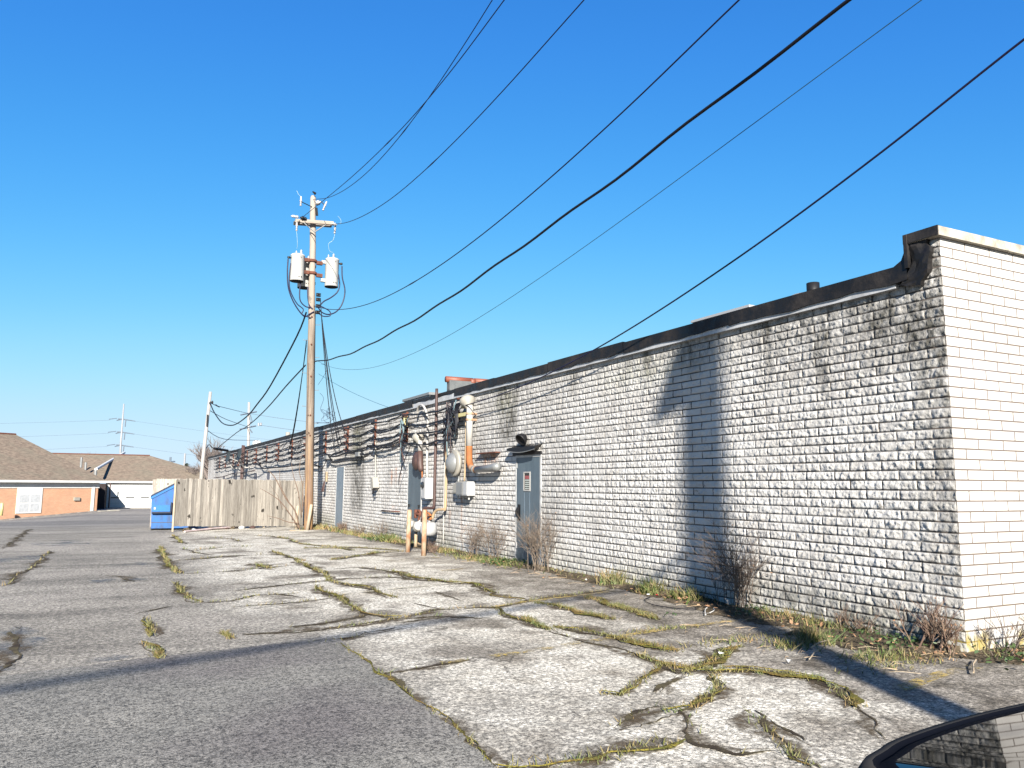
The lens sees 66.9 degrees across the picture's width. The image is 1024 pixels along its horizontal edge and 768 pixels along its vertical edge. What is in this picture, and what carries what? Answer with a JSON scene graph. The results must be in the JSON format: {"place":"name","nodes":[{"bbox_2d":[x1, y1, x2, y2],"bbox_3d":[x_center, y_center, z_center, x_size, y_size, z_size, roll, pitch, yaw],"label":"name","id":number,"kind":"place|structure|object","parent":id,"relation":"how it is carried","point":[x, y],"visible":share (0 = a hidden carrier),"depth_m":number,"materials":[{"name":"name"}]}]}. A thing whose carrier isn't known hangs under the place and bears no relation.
{"place":"outdoors","nodes":[
{"label":"outdoors","id":0,"kind":"place"},
{"bbox_2d":[0,507,1023,767],"bbox_3d":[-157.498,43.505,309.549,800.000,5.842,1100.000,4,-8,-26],"label":"ground","id":1,"kind":"structure","parent":0,"point":[68,603],"depth_m":7.70,"materials":[{"name":"concrete"}]},
{"bbox_2d":[60,508,137,514],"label":"kerb","id":2,"kind":"structure","parent":1,"relation":"on","point":[113,510],"depth_m":80.34,"materials":[{"name":"concrete"}]},
{"bbox_2d":[0,432,206,518],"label":"brick house","id":3,"kind":"structure","parent":1,"relation":"on","point":[35,480],"depth_m":74.31,"materials":[{"name":"orange brick"}]},
{"bbox_2d":[15,487,42,513],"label":"window","id":4,"kind":"structure","parent":3,"relation":"in","point":[29,499],"depth_m":68.79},
{"bbox_2d":[106,486,151,507],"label":"garage door","id":5,"kind":"structure","parent":3,"relation":"in","point":[120,496],"depth_m":84.97,"materials":[{"name":"white paint"}]},
{"bbox_2d":[107,404,133,453],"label":"transmission pole","id":6,"kind":"object","parent":1,"relation":"on","point":[120,444],"visible":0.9,"depth_m":178.56,"materials":[{"name":"metal"}]},
{"bbox_2d":[150,484,197,529],"bbox_3d":[-12.570,4.518,29.021,1.860,1.765,1.912,4,-8,-26],"label":"dumpster","id":7,"kind":"object","parent":1,"relation":"on","point":[161,507],"visible":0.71,"depth_m":28.07,"materials":[{"name":"blue paint"}]},
{"bbox_2d":[181,464,199,475],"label":"bare tree","id":8,"kind":"object","parent":1,"relation":"on","point":[194,470],"visible":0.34,"depth_m":90.58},
{"bbox_2d":[199,392,212,478],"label":"utility pole","id":9,"kind":"object","parent":1,"relation":"on","point":[201,475],"visible":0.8,"depth_m":46.38,"materials":[{"name":"grey metal"}]},
{"bbox_2d":[209,312,306,425],"bbox_3d":[-13.073,0.130,37.921,0.150,3.548,20.656,5,-9,-30],"label":"overhead cable","id":10,"kind":"object","parent":9,"relation":"attached to","point":[271,382],"visible":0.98,"depth_m":33.13,"materials":[{"name":"rubber"}]},
{"bbox_2d":[188,436,232,479],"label":"bare tree","id":11,"kind":"object","parent":1,"relation":"on","point":[209,453],"visible":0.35,"depth_m":85.70,"materials":[{"name":"plant"}]},
{"bbox_2d":[184,526,239,532],"bbox_3d":[-10.700,5.228,27.953,0.144,0.120,3.704,-1,-8,12],"label":"plank","id":12,"kind":"object","parent":1,"relation":"on","point":[206,529],"visible":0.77,"depth_m":27.45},
{"bbox_2d":[150,478,303,531],"bbox_3d":[-10.573,4.652,29.694,5.763,2.008,4.465,4,-8,-26],"label":"wooden fence","id":13,"kind":"object","parent":1,"relation":"on","point":[221,502],"visible":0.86,"depth_m":29.21,"materials":[{"name":"brown wood"}]},
{"bbox_2d":[0,639,496,767],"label":"asphalt patch","id":14,"kind":"object","parent":1,"relation":"on","point":[331,703],"visible":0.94,"depth_m":5.14,"materials":[{"name":"asphalt"}]},
{"bbox_2d":[240,402,261,445],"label":"utility pole","id":15,"kind":"object","parent":1,"relation":"on","point":[249,429],"visible":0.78,"depth_m":75.81,"materials":[{"name":"wood"}]},
{"bbox_2d":[262,459,304,528],"bbox_3d":[-8.251,3.954,28.381,1.857,2.740,0.235,4,-8,-26],"label":"young tree","id":16,"kind":"object","parent":1,"relation":"on","point":[298,525],"visible":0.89,"depth_m":28.40,"materials":[{"name":"brown plant"}]},
{"bbox_2d":[294,506,298,528],"bbox_3d":[-7.974,4.969,28.730,0.150,0.912,0.124,4,-8,-26],"label":"wooden post","id":17,"kind":"object","parent":1,"relation":"on","point":[297,512],"visible":0.7,"depth_m":28.71,"materials":[{"name":"brown wood"}]},
{"bbox_2d":[306,504,312,529],"bbox_3d":[-7.355,4.857,28.100,0.239,0.978,0.124,4,-8,-26],"label":"wooden post","id":18,"kind":"object","parent":1,"relation":"on","point":[309,517],"visible":0.85,"depth_m":28.06,"materials":[{"name":"brown wood"}]},
{"bbox_2d":[291,191,336,529],"bbox_3d":[-7.615,-0.962,28.848,1.729,12.945,0.603,4,-8,-26],"label":"utility pole","id":19,"kind":"object","parent":1,"relation":"on","point":[313,223],"visible":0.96,"depth_m":29.00,"materials":[{"name":"brown wood"}]},
{"bbox_2d":[218,365,305,447],"bbox_3d":[-15.583,2.206,45.417,0.099,1.672,37.015,4,-8,-25],"label":"overhead cable","id":20,"kind":"object","parent":19,"relation":"attached to","point":[271,402],"visible":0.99,"depth_m":35.65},
{"bbox_2d":[287,250,304,282],"bbox_3d":[-8.027,-4.455,29.109,0.714,1.239,0.530,0,-7,3],"label":"transformer","id":21,"kind":"object","parent":19,"relation":"attached to","point":[297,262],"visible":1,"depth_m":28.90,"materials":[{"name":"paint"}]},
{"bbox_2d":[288,345,306,451],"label":"drop cable","id":22,"kind":"object","parent":19,"relation":"hanging from","point":[298,398],"visible":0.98,"depth_m":31.52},
{"bbox_2d":[289,263,310,317],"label":"transformer cable","id":23,"kind":"object","parent":19,"relation":"attached to","point":[292,295],"visible":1,"depth_m":28.86,"materials":[{"name":"rubber"}]},
{"bbox_2d":[287,259,313,316],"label":"transformer cable","id":24,"kind":"object","parent":19,"relation":"attached to","point":[290,293],"visible":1,"depth_m":28.86,"materials":[{"name":"rubber"}]},
{"bbox_2d":[297,256,315,289],"bbox_3d":[-7.913,-4.295,29.711,0.714,1.279,0.530,0,-7,3],"label":"transformer","id":25,"kind":"object","parent":19,"relation":"attached to","point":[304,284],"visible":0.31,"depth_m":29.49,"materials":[{"name":"paint"}]},
{"bbox_2d":[320,299,334,450],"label":"drop cable","id":26,"kind":"object","parent":19,"relation":"attached to","point":[326,384],"visible":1,"depth_m":28.87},
{"bbox_2d":[321,310,337,443],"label":"drop cable","id":27,"kind":"object","parent":19,"relation":"attached to","point":[328,385],"visible":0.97,"depth_m":28.61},
{"bbox_2d":[321,319,339,436],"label":"drop cable","id":28,"kind":"object","parent":19,"relation":"attached to","point":[329,382],"visible":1,"depth_m":28.58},
{"bbox_2d":[320,254,342,288],"bbox_3d":[-6.919,-4.356,29.654,0.616,1.319,0.650,-3,-8,24],"label":"transformer","id":29,"kind":"object","parent":19,"relation":"attached to","point":[332,264],"visible":1,"depth_m":29.48,"materials":[{"name":"paint"}]},
{"bbox_2d":[318,266,345,314],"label":"transformer cable","id":30,"kind":"object","parent":19,"relation":"attached to","point":[344,293],"visible":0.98,"depth_m":29.73,"materials":[{"name":"rubber"}]},
{"bbox_2d":[322,320,343,426],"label":"drop cable","id":31,"kind":"object","parent":19,"relation":"attached to","point":[330,377],"visible":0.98,"depth_m":28.43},
{"bbox_2d":[313,0,492,199],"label":"overhead wire","id":32,"kind":"object","parent":19,"relation":"attached to","point":[423,105],"visible":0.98,"depth_m":18.58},
{"bbox_2d":[303,0,504,216],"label":"overhead wire","id":33,"kind":"object","parent":19,"relation":"attached to","point":[421,106],"visible":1,"depth_m":17.36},
{"bbox_2d":[332,0,583,224],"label":"overhead wire","id":34,"kind":"object","parent":19,"relation":"attached to","point":[482,112],"visible":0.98,"depth_m":17.08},
{"bbox_2d":[315,0,739,309],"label":"overhead wire","id":35,"kind":"object","parent":19,"relation":"attached to","point":[705,32],"visible":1,"depth_m":12.52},
{"bbox_2d":[314,0,851,361],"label":"overhead wire","id":36,"kind":"object","parent":19,"relation":"attached to","point":[796,40],"visible":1,"depth_m":10.93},
{"bbox_2d":[318,0,921,369],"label":"overhead wire","id":37,"kind":"object","parent":19,"relation":"attached to","point":[681,176],"visible":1,"depth_m":10.11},
{"bbox_2d":[337,520,347,531],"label":"dead shrub","id":38,"kind":"object","parent":1,"relation":"on","point":[341,525],"visible":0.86,"depth_m":26.59,"materials":[{"name":"brown plant"}]},
{"bbox_2d":[405,510,411,551],"bbox_3d":[-2.449,3.502,18.347,0.130,1.041,0.112,4,-8,-26],"label":"bollard","id":39,"kind":"object","parent":1,"relation":"on","point":[408,530],"visible":0.85,"depth_m":18.31,"materials":[{"name":"metal"}]},
{"bbox_2d":[421,509,426,555],"bbox_3d":[-1.962,3.347,17.316,0.120,1.070,0.112,4,-8,-26],"label":"bollard","id":40,"kind":"object","parent":1,"relation":"on","point":[424,532],"visible":0.85,"depth_m":17.28,"materials":[{"name":"metal"}]},
{"bbox_2d":[426,538,439,553],"bbox_3d":[-1.871,3.751,17.998,0.401,0.334,0.870,4,-8,-26],"label":"dead shrub","id":41,"kind":"object","parent":1,"relation":"on","point":[431,548],"visible":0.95,"depth_m":18.00,"materials":[{"name":"brown plant"}]},
{"bbox_2d":[2,534,870,767],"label":"moss grass","id":42,"kind":"structure","parent":1,"relation":"on","point":[175,570],"depth_m":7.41,"materials":[{"name":"plant"}]},
{"bbox_2d":[0,529,877,767],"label":"crack grime","id":43,"kind":"object","parent":1,"relation":"on","point":[737,717],"visible":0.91,"depth_m":6.49,"materials":[{"name":"green"}]},
{"bbox_2d":[0,529,885,767],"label":"pavement cracks","id":44,"kind":"object","parent":1,"relation":"on","point":[15,649],"visible":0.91,"depth_m":6.72,"materials":[{"name":"plant"}]},
{"bbox_2d":[208,225,1023,652],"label":"commercial building","id":45,"kind":"structure","parent":1,"relation":"on","point":[856,443],"depth_m":9.42,"materials":[{"name":"brick"}]},
{"bbox_2d":[221,451,237,468],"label":"satellite dish","id":46,"kind":"object","parent":45,"relation":"attached to","point":[227,457],"visible":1,"depth_m":52.50,"materials":[{"name":"white paint"}]},
{"bbox_2d":[233,448,249,467],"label":"satellite dish","id":47,"kind":"object","parent":45,"relation":"attached to","point":[238,456],"visible":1,"depth_m":47.62,"materials":[{"name":"white paint"}]},
{"bbox_2d":[255,459,319,468],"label":"bundled cable","id":48,"kind":"object","parent":45,"relation":"attached to","point":[284,466],"visible":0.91,"depth_m":37.28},
{"bbox_2d":[321,432,326,454],"bbox_3d":[-7.393,2.322,30.489,0.189,0.905,0.099,4,-8,-26],"label":"cable rack","id":49,"kind":"object","parent":45,"relation":"attached to","point":[325,445],"visible":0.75,"depth_m":30.48,"materials":[{"name":"metal"}]},
{"bbox_2d":[217,433,440,466],"bbox_3d":[-13.316,4.043,41.948,0.042,0.204,51.821,4,-8,-26],"label":"thin wall cable","id":50,"kind":"object","parent":49,"relation":"attached to","point":[339,446],"visible":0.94,"depth_m":26.54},
{"bbox_2d":[334,466,344,526],"bbox_3d":[-6.263,4.170,28.233,0.076,2.363,1.108,4,-8,-26],"label":"door","id":51,"kind":"structure","parent":45,"relation":"in","point":[340,470],"depth_m":28.24,"materials":[{"name":"grey paint"}]},
{"bbox_2d":[343,426,348,451],"bbox_3d":[-5.908,1.952,27.565,0.189,0.905,0.099,4,-8,-26],"label":"cable rack","id":52,"kind":"object","parent":45,"relation":"attached to","point":[347,434],"visible":0.78,"depth_m":27.56,"materials":[{"name":"metal"}]},
{"bbox_2d":[328,452,372,456],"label":"bundled cable","id":53,"kind":"object","parent":45,"relation":"attached to","point":[350,453],"visible":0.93,"depth_m":26.67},
{"bbox_2d":[370,419,376,447],"bbox_3d":[-4.401,1.577,24.597,0.189,0.905,0.099,4,-8,-26],"label":"cable rack","id":54,"kind":"object","parent":45,"relation":"attached to","point":[375,427],"visible":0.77,"depth_m":24.60,"materials":[{"name":"metal"}]},
{"bbox_2d":[214,412,444,460],"bbox_3d":[-13.312,3.523,42.015,0.042,0.196,51.822,4,-8,-26],"label":"thin wall cable","id":55,"kind":"object","parent":54,"relation":"attached to","point":[352,430],"visible":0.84,"depth_m":25.60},
{"bbox_2d":[216,443,443,469],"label":"thin wall cable","id":56,"kind":"object","parent":54,"relation":"attached to","point":[344,452],"visible":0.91,"depth_m":26.02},
{"bbox_2d":[214,439,447,469],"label":"wall cable","id":57,"kind":"object","parent":54,"relation":"attached to","point":[348,450],"depth_m":25.41,"materials":[{"name":"rubber"}]},
{"bbox_2d":[214,418,447,462],"bbox_3d":[-13.205,3.700,41.708,0.065,0.207,51.822,4,-8,-26],"label":"wall cable","id":58,"kind":"object","parent":54,"relation":"attached to","point":[354,435],"depth_m":25.10,"materials":[{"name":"rubber"}]},
{"bbox_2d":[367,435,406,447],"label":"bundled cable","id":59,"kind":"object","parent":54,"relation":"attached to","point":[396,440],"visible":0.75,"depth_m":23.21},
{"bbox_2d":[370,477,378,493],"bbox_3d":[-4.255,3.156,24.054,0.190,0.512,0.370,4,-8,-26],"label":"telephone box","id":60,"kind":"object","parent":45,"relation":"attached to","point":[374,481],"visible":1,"depth_m":24.00,"materials":[{"name":"white paint"}]},
{"bbox_2d":[398,415,408,462],"bbox_3d":[-3.034,1.536,21.681,0.150,1.319,0.695,4,-8,-26],"label":"wire tangle","id":61,"kind":"object","parent":45,"relation":"attached to","point":[403,420],"visible":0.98,"depth_m":21.69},
{"bbox_2d":[402,412,408,443],"bbox_3d":[-3.029,1.235,21.895,0.189,0.905,0.099,4,-8,-26],"label":"cable rack","id":62,"kind":"object","parent":45,"relation":"attached to","point":[406,439],"visible":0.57,"depth_m":21.88,"materials":[{"name":"metal"}]},
{"bbox_2d":[216,428,443,465],"bbox_3d":[-13.207,3.937,41.678,0.064,0.190,51.824,4,-8,-26],"label":"wall cable","id":63,"kind":"object","parent":62,"relation":"attached to","point":[349,443],"depth_m":25.69,"materials":[{"name":"rubber"}]},
{"bbox_2d":[216,408,446,459],"bbox_3d":[-13.204,3.434,41.744,0.065,0.206,51.824,4,-8,-26],"label":"wall cable","id":64,"kind":"object","parent":62,"relation":"attached to","point":[354,427],"depth_m":25.19,"materials":[{"name":"rubber"}]},
{"bbox_2d":[407,461,421,542],"bbox_3d":[-2.661,3.234,21.106,0.110,2.253,1.128,4,-8,-26],"label":"door","id":65,"kind":"structure","parent":45,"relation":"in","point":[414,500],"depth_m":21.14,"materials":[{"name":"grey metal"}]},
{"bbox_2d":[412,433,423,477],"bbox_3d":[-2.533,1.909,20.688,0.323,1.218,0.650,9,-11,-48],"label":"gas meter","id":66,"kind":"object","parent":45,"relation":"attached to","point":[417,460],"visible":0.93,"depth_m":20.53,"materials":[{"name":"brown paint"}]},
{"bbox_2d":[402,392,438,401],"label":"roof curb","id":67,"kind":"structure","parent":45,"relation":"on","point":[427,394],"depth_m":24.79,"materials":[{"name":"metal"}]},
{"bbox_2d":[420,477,432,498],"bbox_3d":[-2.208,2.678,19.939,0.280,0.540,0.280,4,-8,-26],"label":"disconnect box","id":68,"kind":"object","parent":45,"relation":"attached to","point":[426,484],"visible":0.98,"depth_m":19.84,"materials":[{"name":"metal"}]},
{"bbox_2d":[416,404,428,476],"bbox_3d":[-2.395,1.495,20.529,0.108,1.962,0.931,4,-8,-26],"label":"hooked conduit","id":69,"kind":"object","parent":68,"relation":"attached to","point":[427,419],"visible":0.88,"depth_m":20.20,"materials":[{"name":"metal"}]},
{"bbox_2d":[420,520,436,535],"bbox_3d":[-2.056,3.538,19.106,0.411,0.388,0.411,4,-8,-26],"label":"gas meter","id":70,"kind":"object","parent":45,"relation":"attached to","point":[431,528],"visible":0.73,"depth_m":18.95,"materials":[{"name":"metal"}]},
{"bbox_2d":[427,512,431,520],"bbox_3d":[-2.055,3.312,19.174,0.114,0.281,0.476,4,-8,-26],"label":"valve pipework","id":71,"kind":"object","parent":70,"relation":"attached to","point":[429,515],"visible":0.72,"depth_m":19.06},
{"bbox_2d":[431,441,447,518],"bbox_3d":[-1.774,2.119,19.062,0.548,2.410,0.078,-6,-10,42],"label":"cream pipe","id":72,"kind":"object","parent":71,"relation":"attached to","point":[445,498],"visible":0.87,"depth_m":18.84,"materials":[{"name":"metal"}]},
{"bbox_2d":[421,388,437,520],"bbox_3d":[-2.094,1.802,19.719,0.531,3.358,0.111,-6,-10,40],"label":"gas pipe","id":73,"kind":"object","parent":45,"relation":"attached to","point":[435,458],"visible":0.86,"depth_m":19.54,"materials":[{"name":"metal"}]},
{"bbox_2d":[413,520,421,531],"bbox_3d":[-2.371,3.602,19.715,0.309,0.294,0.341,1,-7,-2],"label":"gas meter","id":74,"kind":"object","parent":73,"relation":"attached to","point":[416,526],"visible":0.74,"depth_m":19.55,"materials":[{"name":"white paint"}]},
{"bbox_2d":[414,509,427,520],"bbox_3d":[-2.296,3.335,19.645,0.115,0.302,0.880,4,-8,-26],"label":"meter pipework","id":75,"kind":"object","parent":73,"relation":"attached to","point":[417,512],"visible":0.78,"depth_m":19.80,"materials":[{"name":"metal"}]},
{"bbox_2d":[443,456,444,543],"bbox_3d":[-1.675,2.701,19.113,0.024,2.450,0.045,4,-8,-26],"label":"slim conduit","id":76,"kind":"object","parent":45,"relation":"attached to","point":[443,500],"visible":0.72,"depth_m":19.09,"materials":[{"name":"metal"}]},
{"bbox_2d":[445,450,461,481],"bbox_3d":[-1.404,1.995,18.391,0.310,0.868,0.636,4,-8,-26],"label":"meter enclosure","id":77,"kind":"object","parent":45,"relation":"attached to","point":[453,463],"visible":0.98,"depth_m":18.25,"materials":[{"name":"white paint"}]},
{"bbox_2d":[453,481,474,499],"bbox_3d":[-1.133,2.455,17.895,0.210,0.410,0.920,4,-8,-26],"label":"breaker box","id":78,"kind":"object","parent":45,"relation":"attached to","point":[465,488],"visible":1,"depth_m":17.56,"materials":[{"name":"metal"}]},
{"bbox_2d":[464,422,465,480],"bbox_3d":[-1.086,1.567,17.996,0.064,1.381,0.042,-6,-10,40],"label":"thin conduit","id":79,"kind":"object","parent":45,"relation":"attached to","point":[465,455],"visible":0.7,"depth_m":17.95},
{"bbox_2d":[445,376,487,390],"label":"roof parapet","id":80,"kind":"structure","parent":45,"relation":"attached to","point":[454,382],"depth_m":22.37,"materials":[{"name":"ceramic"}]},
{"bbox_2d":[454,395,501,472],"bbox_3d":[-0.799,1.090,17.342,0.374,1.806,2.407,4,-8,-26],"label":"service mast","id":81,"kind":"object","parent":45,"relation":"attached to","point":[464,400],"visible":0.99,"depth_m":17.64,"materials":[{"name":"metal"}]},
{"bbox_2d":[441,398,460,455],"bbox_3d":[-1.500,1.037,18.681,0.196,1.360,0.907,5,-9,-32],"label":"wire tangle","id":82,"kind":"object","parent":81,"relation":"attached to","point":[449,413],"visible":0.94,"depth_m":18.66,"materials":[{"name":"rubber"}]},
{"bbox_2d":[452,402,459,431],"bbox_3d":[-1.284,0.789,18.203,0.109,0.684,0.835,4,-8,-25],"label":"service drip loop","id":83,"kind":"object","parent":81,"relation":"attached to","point":[457,405],"visible":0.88,"depth_m":18.18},
{"bbox_2d":[465,38,1023,405],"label":"overhead wire","id":84,"kind":"object","parent":81,"relation":"attached to","point":[915,125],"visible":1,"depth_m":8.83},
{"bbox_2d":[515,433,526,445],"bbox_3d":[0.197,1.101,15.430,0.229,0.250,0.255,4,-8,-26],"label":"wall light","id":85,"kind":"object","parent":45,"relation":"attached to","point":[521,438],"visible":1,"depth_m":15.42,"materials":[{"name":"metal"}]},
{"bbox_2d":[506,444,541,455],"bbox_3d":[0.237,1.311,15.383,0.187,0.190,1.220,4,-8,-26],"label":"awning","id":86,"kind":"object","parent":45,"relation":"attached to","point":[518,450],"visible":0.98,"depth_m":15.34,"materials":[{"name":"black metal"}]},
{"bbox_2d":[515,454,541,564],"bbox_3d":[0.313,2.491,15.233,0.124,2.193,1.078,4,-8,-26],"label":"door","id":87,"kind":"structure","parent":45,"relation":"in","point":[528,480],"depth_m":15.28,"materials":[{"name":"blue metal"}]},
{"bbox_2d":[691,304,754,322],"bbox_3d":[3.859,-0.849,12.648,1.250,0.500,1.350,4,-8,-26],"label":"roof skylight","id":88,"kind":"object","parent":45,"relation":"on","point":[718,314],"visible":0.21,"depth_m":12.38,"materials":[{"name":"metal"}]},
{"bbox_2d":[793,282,819,294],"bbox_3d":[4.300,-1.102,11.296,0.830,0.660,0.830,4,-8,-26],"label":"roof vent","id":89,"kind":"object","parent":45,"relation":"on","point":[811,285],"visible":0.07,"depth_m":11.09,"materials":[{"name":"grey metal"}]},
{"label":"cable rack","id":90,"kind":"object","parent":45,"relation":"attached to","visible":0},
{"bbox_2d":[214,422,442,463],"bbox_3d":[-13.313,3.801,41.979,0.041,0.221,51.821,4,-8,-26],"label":"thin wall cable","id":91,"kind":"object","parent":90,"relation":"attached to","point":[341,438],"visible":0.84,"depth_m":26.71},
{"bbox_2d":[299,523,1023,678],"bbox_3d":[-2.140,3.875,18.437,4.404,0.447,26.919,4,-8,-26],"label":"grass","id":92,"kind":"structure","parent":1,"relation":"on","point":[813,636],"depth_m":8.66,"materials":[{"name":"plant"}]},
{"bbox_2d":[351,522,365,534],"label":"dead shrub","id":93,"kind":"object","parent":92,"relation":"on","point":[362,529],"visible":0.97,"depth_m":24.74,"materials":[{"name":"brown plant"}]},
{"bbox_2d":[370,518,388,536],"bbox_3d":[-3.916,4.247,23.033,0.794,0.709,0.901,1,-7,-5],"label":"dead shrub","id":94,"kind":"object","parent":92,"relation":"on","point":[380,532],"visible":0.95,"depth_m":23.00,"materials":[{"name":"brown plant"}]},
{"bbox_2d":[414,531,421,546],"bbox_3d":[-2.312,3.917,19.585,0.102,0.450,0.629,5,-9,-31],"label":"riser pipework","id":95,"kind":"object","parent":92,"relation":"on","point":[415,539],"visible":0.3,"depth_m":19.77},
{"bbox_2d":[455,517,485,554],"bbox_3d":[-0.788,3.318,16.977,1.018,0.892,1.260,4,-8,-26],"label":"dead shrub","id":96,"kind":"object","parent":92,"relation":"on","point":[472,540],"visible":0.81,"depth_m":17.07,"materials":[{"name":"brown plant"}]},
{"bbox_2d":[472,503,508,559],"bbox_3d":[-0.403,3.033,16.081,1.249,1.260,1.110,4,-8,-26],"label":"dead shrub","id":97,"kind":"object","parent":92,"relation":"on","point":[489,536],"visible":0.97,"depth_m":15.95,"materials":[{"name":"brown plant"}]},
{"bbox_2d":[498,508,572,571],"bbox_3d":[0.505,2.790,14.064,1.234,1.225,1.760,4,-8,-26],"label":"dead shrub","id":98,"kind":"object","parent":92,"relation":"on","point":[534,540],"visible":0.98,"depth_m":14.19,"materials":[{"name":"brown plant"}]},
{"bbox_2d":[679,494,774,607],"bbox_3d":[2.868,2.145,10.001,1.778,1.494,1.580,4,-8,-26],"label":"dead shrub","id":99,"kind":"object","parent":92,"relation":"on","point":[740,576],"visible":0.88,"depth_m":9.74,"materials":[{"name":"brown plant"}]},
{"bbox_2d":[460,554,1023,660],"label":"fallen leaves","id":100,"kind":"object","parent":92,"relation":"on","point":[820,624],"visible":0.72,"depth_m":8.69,"materials":[{"name":"brown plant"}]},
{"bbox_2d":[826,603,882,636],"bbox_3d":[3.670,2.474,8.131,0.356,0.347,0.738,4,-8,-26],"label":"dead shrub","id":101,"kind":"object","parent":92,"relation":"on","point":[844,618],"visible":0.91,"depth_m":8.20,"materials":[{"name":"brown plant"}]},
{"bbox_2d":[891,595,970,655],"bbox_3d":[4.068,2.261,7.347,0.672,0.518,0.721,4,-8,-26],"label":"dead shrub","id":102,"kind":"object","parent":92,"relation":"on","point":[927,626],"visible":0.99,"depth_m":7.33,"materials":[{"name":"brown plant"}]},
{"bbox_2d":[973,603,1023,656],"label":"dead shrub","id":103,"kind":"object","parent":92,"relation":"on","point":[1015,641],"visible":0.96,"depth_m":7.21,"materials":[{"name":"brown plant"}]},
{"bbox_2d":[644,596,696,609],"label":"loose cable","id":104,"kind":"object","parent":1,"relation":"on","point":[667,607],"visible":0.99,"depth_m":9.86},
{"bbox_2d":[462,555,947,673],"bbox_3d":[1.130,3.056,11.608,1.912,0.015,11.349,4,-8,-26],"label":"straw","id":105,"kind":"object","parent":1,"relation":"on","point":[776,631],"visible":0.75,"depth_m":7.46,"materials":[{"name":"plant"}]},
{"bbox_2d":[439,568,978,688],"bbox_3d":[-0.265,2.974,10.880,4.400,0.030,11.915,4,-8,-26],"label":"yellow line","id":106,"kind":"object","parent":1,"relation":"on","point":[914,680],"visible":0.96,"depth_m":7.14,"materials":[{"name":"brown"}]},
{"bbox_2d":[858,703,1023,767],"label":"parked car","id":107,"kind":"object","parent":1,"relation":"on","point":[994,738],"visible":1,"depth_m":0.82,"materials":[{"name":"black metal"}]},
{"bbox_2d":[0,0,1023,483],"label":"sky","id":108,"kind":"structure","parent":0,"point":[156,156],"materials":[{"name":"blue"}]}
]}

